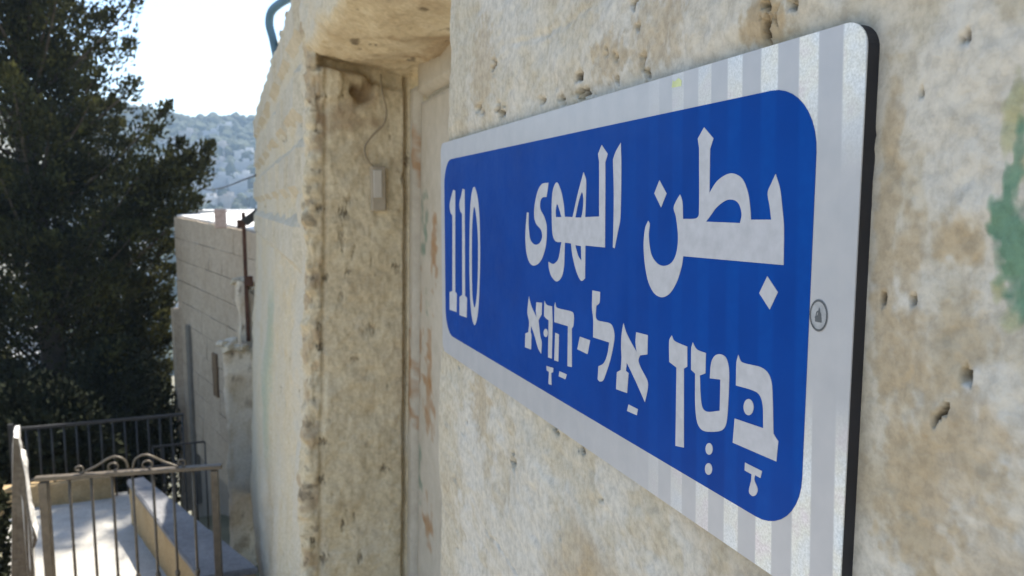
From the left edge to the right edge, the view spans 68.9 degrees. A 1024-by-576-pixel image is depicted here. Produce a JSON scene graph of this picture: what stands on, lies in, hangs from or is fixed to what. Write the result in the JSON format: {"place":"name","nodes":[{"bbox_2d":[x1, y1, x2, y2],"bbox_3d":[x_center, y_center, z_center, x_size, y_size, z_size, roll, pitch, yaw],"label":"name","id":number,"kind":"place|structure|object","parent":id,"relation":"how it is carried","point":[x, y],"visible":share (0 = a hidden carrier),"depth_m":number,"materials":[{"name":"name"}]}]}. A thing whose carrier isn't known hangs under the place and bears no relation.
{"place":"outdoors","nodes":[
{"label":"outdoors","id":0,"kind":"place"},
{"bbox_2d":[5,492,165,575],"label":"landing pavement","id":1,"kind":"structure","parent":0,"point":[83,534],"depth_m":5.47,"materials":[{"name":"concrete"}]},
{"bbox_2d":[11,425,38,575],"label":"gate pier","id":2,"kind":"structure","parent":1,"relation":"on","point":[24,536],"depth_m":4.10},
{"bbox_2d":[0,477,114,515],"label":"kerb","id":3,"kind":"structure","parent":1,"relation":"on","point":[80,488],"depth_m":6.19,"materials":[{"name":"beige stone"}]},
{"bbox_2d":[7,413,185,494],"bbox_3d":[-3.458,1.450,6.292,1.301,0.752,0.035,-2,7,-20],"label":"railing","id":4,"kind":"object","parent":3,"relation":"on","point":[10,427],"visible":0.54,"depth_m":6.27,"materials":[{"name":"metal"}]},
{"bbox_2d":[34,454,222,575],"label":"garden gate","id":5,"kind":"structure","parent":1,"relation":"on","point":[46,524],"depth_m":4.04,"materials":[{"name":"grey metal"}]},
{"bbox_2d":[0,117,259,575],"bbox_3d":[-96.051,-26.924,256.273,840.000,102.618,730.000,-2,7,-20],"label":"hillside","id":6,"kind":"structure","parent":0,"point":[225,531],"depth_m":8.88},
{"bbox_2d":[0,471,11,575],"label":"dark shrub","id":7,"kind":"object","parent":6,"relation":"on","point":[5,548],"visible":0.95,"depth_m":4.77,"materials":[{"name":"green plant"}]},
{"bbox_2d":[0,358,65,398],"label":"dark shrub","id":8,"kind":"object","parent":6,"relation":"on","point":[5,373],"visible":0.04,"depth_m":9.60,"materials":[{"name":"green plant"}]},
{"bbox_2d":[0,368,132,529],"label":"dark shrub","id":9,"kind":"object","parent":6,"relation":"on","point":[27,405],"visible":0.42,"depth_m":6.93,"materials":[{"name":"green plant"}]},
{"bbox_2d":[0,0,217,489],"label":"evergreen tree","id":10,"kind":"object","parent":6,"relation":"on","point":[64,275],"visible":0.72,"depth_m":10.37,"materials":[{"name":"green plant"}]},
{"bbox_2d":[58,331,182,503],"bbox_3d":[-5.449,2.222,10.291,1.832,3.244,1.560,-2,7,-20],"label":"dark shrub","id":11,"kind":"object","parent":6,"relation":"on","point":[133,398],"visible":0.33,"depth_m":10.09,"materials":[{"name":"green plant"}]},
{"bbox_2d":[45,104,256,372],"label":"trees","id":12,"kind":"object","parent":6,"relation":"on","point":[238,135],"visible":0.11,"depth_m":354.20,"materials":[{"name":"green plant"}]},
{"bbox_2d":[158,136,174,147],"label":"house","id":13,"kind":"structure","parent":6,"relation":"on","point":[165,141],"depth_m":338.65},
{"bbox_2d":[178,128,197,138],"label":"house","id":14,"kind":"structure","parent":6,"relation":"on","point":[189,132],"depth_m":355.02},
{"bbox_2d":[189,140,203,151],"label":"house","id":15,"kind":"structure","parent":6,"relation":"on","point":[191,143],"depth_m":340.92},
{"bbox_2d":[191,180,211,194],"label":"house","id":16,"kind":"structure","parent":6,"relation":"on","point":[203,191],"depth_m":296.78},
{"bbox_2d":[203,193,217,206],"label":"house","id":17,"kind":"structure","parent":6,"relation":"on","point":[213,198],"depth_m":287.44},
{"bbox_2d":[202,128,218,135],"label":"house","id":18,"kind":"structure","parent":6,"relation":"on","point":[211,132],"depth_m":361.76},
{"bbox_2d":[171,211,256,516],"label":"stone building","id":19,"kind":"structure","parent":6,"relation":"on","point":[205,312],"depth_m":9.42,"materials":[{"name":"beige stone"}]},
{"bbox_2d":[214,209,226,227],"bbox_3d":[-3.007,-0.717,7.705,0.115,0.200,0.160,-2,7,-20],"label":"roof chimney","id":20,"kind":"object","parent":19,"relation":"on","point":[220,217],"visible":1,"depth_m":7.63,"materials":[{"name":"beige concrete"}]},
{"bbox_2d":[206,172,228,192],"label":"house","id":21,"kind":"structure","parent":6,"relation":"on","point":[220,181],"depth_m":307.16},
{"bbox_2d":[213,156,223,162],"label":"house","id":22,"kind":"structure","parent":6,"relation":"on","point":[221,158],"depth_m":333.25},
{"bbox_2d":[217,140,228,159],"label":"house","id":23,"kind":"structure","parent":6,"relation":"on","point":[222,143],"depth_m":345.89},
{"bbox_2d":[195,210,252,213],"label":"neighbour house","id":24,"kind":"structure","parent":6,"relation":"on","point":[205,211],"depth_m":13.81,"materials":[{"name":"stone"}]},
{"bbox_2d":[216,122,232,129],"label":"house","id":25,"kind":"structure","parent":6,"relation":"on","point":[229,124],"depth_m":380.85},
{"bbox_2d":[214,159,237,172],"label":"house","id":26,"kind":"structure","parent":6,"relation":"on","point":[219,164],"depth_m":322.99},
{"bbox_2d":[217,192,236,207],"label":"house","id":27,"kind":"structure","parent":6,"relation":"on","point":[227,199],"depth_m":289.66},
{"bbox_2d":[226,174,247,195],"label":"house","id":28,"kind":"structure","parent":6,"relation":"on","point":[239,187],"depth_m":307.01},
{"bbox_2d":[230,170,252,177],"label":"house","id":29,"kind":"structure","parent":6,"relation":"on","point":[246,173],"depth_m":315.92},
{"bbox_2d":[230,276,255,345],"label":"rubble wall","id":30,"kind":"structure","parent":6,"relation":"on","point":[238,283],"depth_m":6.85,"materials":[{"name":"stone"}]},
{"bbox_2d":[237,208,256,340],"bbox_3d":[-2.367,-0.116,6.791,0.219,1.212,0.067,-2,7,-20],"label":"rusty pole","id":31,"kind":"object","parent":30,"relation":"attached to","point":[245,221],"visible":0.91,"depth_m":6.75,"materials":[{"name":"metal"}]},
{"bbox_2d":[234,158,252,172],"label":"house","id":32,"kind":"structure","parent":6,"relation":"on","point":[244,164],"depth_m":327.42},
{"bbox_2d":[233,147,253,159],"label":"house","id":33,"kind":"structure","parent":6,"relation":"on","point":[237,155],"depth_m":343.40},
{"bbox_2d":[0,0,290,116],"label":"sky","id":34,"kind":"structure","parent":0,"point":[207,56],"materials":[{"name":"white"}]},
{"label":"light well floor","id":35,"kind":"structure","parent":0,"visible":0},
{"bbox_2d":[152,441,209,529],"bbox_3d":[-2.700,1.998,6.132,0.399,1.486,0.014,-2,7,-20],"label":"well railing","id":36,"kind":"object","parent":35,"relation":"on","point":[176,444],"visible":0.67,"depth_m":6.09,"materials":[{"name":"metal"}]},
{"bbox_2d":[127,477,257,575],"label":"parapet wall","id":37,"kind":"structure","parent":35,"relation":"on","point":[235,563],"depth_m":4.89,"materials":[{"name":"concrete"}]},
{"bbox_2d":[215,337,256,565],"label":"rubble buttress","id":38,"kind":"structure","parent":35,"relation":"on","point":[237,365],"depth_m":6.75,"materials":[{"name":"stone"}]},
{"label":"alley pavement","id":39,"kind":"structure","parent":0,"visible":0},
{"bbox_2d":[250,0,1023,575],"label":"plastered wall","id":40,"kind":"structure","parent":39,"relation":"on","point":[940,478],"depth_m":0.61,"materials":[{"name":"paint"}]},
{"bbox_2d":[200,174,256,189],"bbox_3d":[-3.216,-1.235,8.370,0.065,0.225,5.158,-3,7,-28],"label":"overhead cable","id":41,"kind":"object","parent":40,"relation":"attached to","point":[231,184],"visible":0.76,"depth_m":7.80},
{"bbox_2d":[265,0,290,57],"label":"water pipe","id":42,"kind":"object","parent":40,"relation":"attached to","point":[274,7],"visible":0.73,"depth_m":3.86,"materials":[{"name":"blue plastic"}]},
{"bbox_2d":[363,74,386,165],"bbox_3d":[-0.457,-0.552,2.478,0.082,0.315,0.041,-2,7,-20],"label":"intercom cable","id":43,"kind":"object","parent":40,"relation":"attached to","point":[371,136],"visible":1,"depth_m":2.47,"materials":[{"name":"brown plastic"}]},
{"bbox_2d":[370,166,385,210],"bbox_3d":[-0.447,-0.331,2.491,0.049,0.148,0.042,-2,7,-20],"label":"intercom","id":44,"kind":"object","parent":40,"relation":"attached to","point":[377,188],"visible":1,"depth_m":2.48,"materials":[{"name":"beige plastic"}]},
{"bbox_2d":[407,45,451,575],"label":"metal door","id":45,"kind":"structure","parent":40,"relation":"attached to","point":[429,123],"depth_m":2.41,"materials":[{"name":"paint"}]},
{"bbox_2d":[418,88,449,575],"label":"door leaf","id":46,"kind":"structure","parent":45,"relation":"in","point":[435,111],"depth_m":2.36,"materials":[{"name":"paint"}]},
{"bbox_2d":[441,23,879,575],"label":"street sign","id":47,"kind":"object","parent":40,"relation":"attached to","point":[658,288],"visible":1,"depth_m":0.42,"materials":[{"name":"blue metal"}]}
]}

